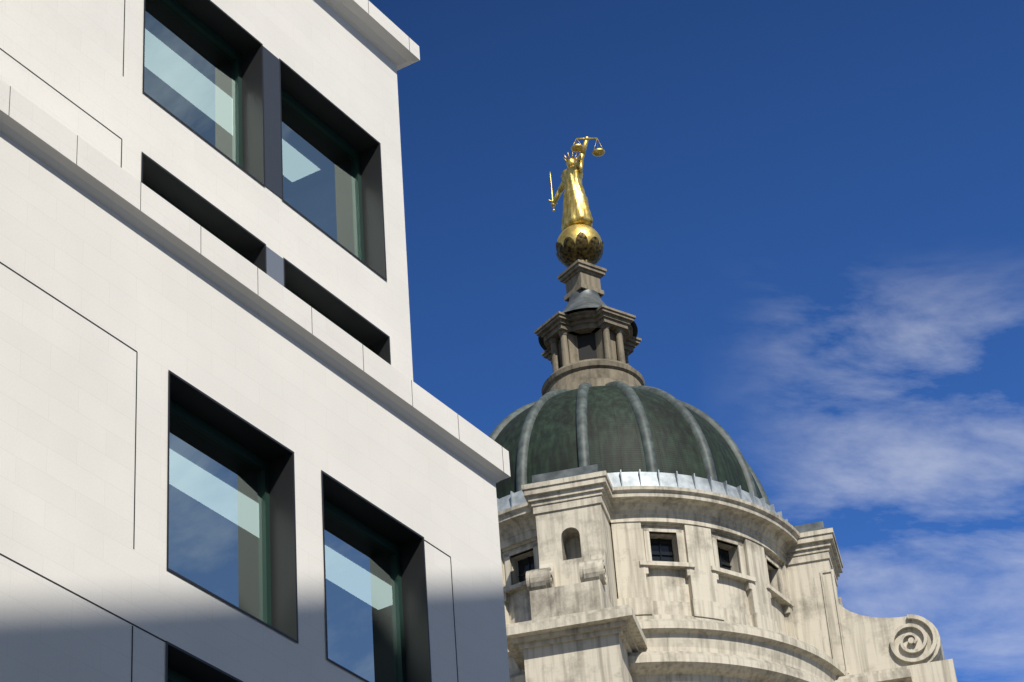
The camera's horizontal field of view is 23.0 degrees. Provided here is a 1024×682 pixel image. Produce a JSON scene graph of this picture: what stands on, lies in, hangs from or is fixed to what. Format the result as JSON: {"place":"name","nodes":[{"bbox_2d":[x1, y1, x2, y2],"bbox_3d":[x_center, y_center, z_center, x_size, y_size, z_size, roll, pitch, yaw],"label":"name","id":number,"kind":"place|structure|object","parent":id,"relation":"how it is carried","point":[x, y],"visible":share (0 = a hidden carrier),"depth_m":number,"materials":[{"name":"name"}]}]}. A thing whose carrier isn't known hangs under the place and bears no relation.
{"place":"outdoors","nodes":[
{"label":"outdoors","id":0,"kind":"place"},
{"bbox_2d":[0,0,510,681],"bbox_3d":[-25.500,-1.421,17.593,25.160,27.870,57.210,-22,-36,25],"label":"modern building stone walls","id":1,"kind":"structure","parent":0,"point":[160,284],"depth_m":30.76,"materials":[{"name":"white stone"}]},
{"bbox_2d":[0,0,503,681],"bbox_3d":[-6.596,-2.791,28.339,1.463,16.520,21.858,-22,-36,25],"label":"panel joints","id":2,"kind":"object","parent":1,"relation":"in","point":[136,400],"visible":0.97,"depth_m":28.65,"materials":[{"name":"grey"}]},
{"bbox_2d":[263,46,281,198],"bbox_3d":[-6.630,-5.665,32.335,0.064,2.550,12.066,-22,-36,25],"label":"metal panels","id":3,"kind":"object","parent":1,"relation":"attached to","point":[272,134],"visible":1,"depth_m":36.56,"materials":[{"name":"grey metal"}]},
{"bbox_2d":[266,246,283,285],"bbox_3d":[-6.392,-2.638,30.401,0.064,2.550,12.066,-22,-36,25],"label":"light metal panels","id":4,"kind":"object","parent":1,"relation":"attached to","point":[275,266],"visible":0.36,"depth_m":35.20,"materials":[{"name":"grey metal"}]},
{"bbox_2d":[141,0,431,681],"bbox_3d":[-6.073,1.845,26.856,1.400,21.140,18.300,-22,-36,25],"label":"modern building window frames","id":5,"kind":"structure","parent":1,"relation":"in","point":[252,458],"depth_m":33.19,"materials":[{"name":"black metal"}]},
{"bbox_2d":[144,0,398,681],"bbox_3d":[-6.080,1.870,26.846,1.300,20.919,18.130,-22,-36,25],"label":"window glass","id":6,"kind":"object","parent":5,"relation":"in","point":[215,526],"depth_m":32.51,"materials":[{"name":"blue glass"}]},
{"bbox_2d":[369,0,1023,681],"label":"sky","id":7,"kind":"structure","parent":0,"point":[808,215],"materials":[{"name":"blue"}]},
{"bbox_2d":[506,471,956,681],"bbox_3d":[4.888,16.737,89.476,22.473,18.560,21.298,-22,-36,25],"label":"stone buttresses","id":8,"kind":"structure","parent":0,"point":[581,626],"depth_m":87.26,"materials":[{"name":"beige stone"}]},
{"bbox_2d":[561,527,581,559],"bbox_3d":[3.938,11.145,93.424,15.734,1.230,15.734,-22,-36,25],"label":"old bailey niche recesses","id":9,"kind":"object","parent":8,"relation":"in","point":[570,537],"visible":0.32,"depth_m":87.34,"materials":[{"name":"grey stone"}]},
{"bbox_2d":[528,464,828,532],"bbox_3d":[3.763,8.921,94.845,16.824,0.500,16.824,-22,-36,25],"label":"pier lead caps","id":10,"kind":"object","parent":8,"relation":"on","point":[595,468],"visible":0.18,"depth_m":88.17,"materials":[{"name":"grey metal"}]},
{"bbox_3d":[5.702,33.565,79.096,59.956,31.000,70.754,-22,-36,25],"label":"old bailey","id":11,"kind":"object","parent":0,"visible":0},
{"bbox_2d":[534,305,644,395],"bbox_3d":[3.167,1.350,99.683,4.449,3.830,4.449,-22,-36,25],"label":"lantern cupola","id":12,"kind":"object","parent":11,"relation":"on","point":[616,340],"visible":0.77,"depth_m":99.07,"materials":[{"name":"beige stone"}]},
{"bbox_2d":[577,333,596,360],"bbox_3d":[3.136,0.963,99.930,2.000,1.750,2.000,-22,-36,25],"label":"old bailey lantern openings","id":13,"kind":"object","parent":12,"relation":"in","point":[586,346],"visible":0.25,"depth_m":99.31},
{"bbox_2d":[538,289,637,350],"bbox_3d":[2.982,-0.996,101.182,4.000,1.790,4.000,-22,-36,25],"label":"lantern roof","id":14,"kind":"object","parent":12,"relation":"on","point":[584,299],"visible":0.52,"depth_m":100.81,"materials":[{"name":"grey metal"}]},
{"bbox_2d":[557,259,606,301],"bbox_3d":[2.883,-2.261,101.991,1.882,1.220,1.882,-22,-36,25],"label":"old bailey statue pedestal","id":15,"kind":"object","parent":14,"relation":"on","point":[578,274],"visible":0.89,"depth_m":101.69,"materials":[{"name":"beige stone"}]},
{"bbox_2d":[555,232,603,267],"bbox_3d":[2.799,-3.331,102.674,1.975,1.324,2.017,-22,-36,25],"label":"leaf ornament","id":16,"kind":"object","parent":15,"relation":"on","point":[571,252],"visible":0.83,"depth_m":102.19,"materials":[{"name":"gold metal"}]},
{"bbox_2d":[557,224,601,255],"bbox_3d":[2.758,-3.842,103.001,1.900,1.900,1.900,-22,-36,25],"label":"scalloped globe cap","id":17,"kind":"object","parent":16,"relation":"on","point":[574,230],"visible":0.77,"depth_m":102.45,"materials":[{"name":"gold metal"}]},
{"bbox_2d":[548,136,604,230],"bbox_3d":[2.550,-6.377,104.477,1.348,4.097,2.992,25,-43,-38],"label":"lady justice statue","id":18,"kind":"object","parent":17,"relation":"on","point":[576,209],"visible":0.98,"depth_m":104.34,"materials":[{"name":"gold metal"}]},
{"bbox_2d":[498,486,848,681],"bbox_3d":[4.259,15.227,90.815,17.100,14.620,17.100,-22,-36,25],"label":"drum wall","id":19,"kind":"structure","parent":11,"relation":"on","point":[701,615],"depth_m":88.19,"materials":[{"name":"beige stone"}]},
{"bbox_2d":[518,538,731,582],"bbox_3d":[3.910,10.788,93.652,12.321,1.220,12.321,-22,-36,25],"label":"windows","id":20,"kind":"structure","parent":19,"relation":"in","point":[661,549],"depth_m":89.14,"materials":[{"name":"black glass"}]},
{"bbox_2d":[495,386,762,498],"bbox_3d":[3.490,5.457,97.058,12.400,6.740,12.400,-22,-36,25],"label":"dome","id":21,"kind":"structure","parent":19,"relation":"on","point":[614,441],"depth_m":91.98,"materials":[{"name":"green metal"}]},
{"bbox_2d":[489,381,769,504],"bbox_3d":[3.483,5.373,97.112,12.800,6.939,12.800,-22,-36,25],"label":"dome ribs","id":22,"kind":"object","parent":21,"relation":"attached to","point":[629,392],"visible":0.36,"depth_m":92.82,"materials":[{"name":"grey metal"}]},
{"bbox_2d":[497,469,787,521],"bbox_3d":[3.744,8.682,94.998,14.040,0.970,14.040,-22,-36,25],"label":"dome base flashing","id":23,"kind":"object","parent":19,"relation":"on","point":[620,479],"visible":0.2,"depth_m":89.83,"materials":[{"name":"silver metal"}]}
]}

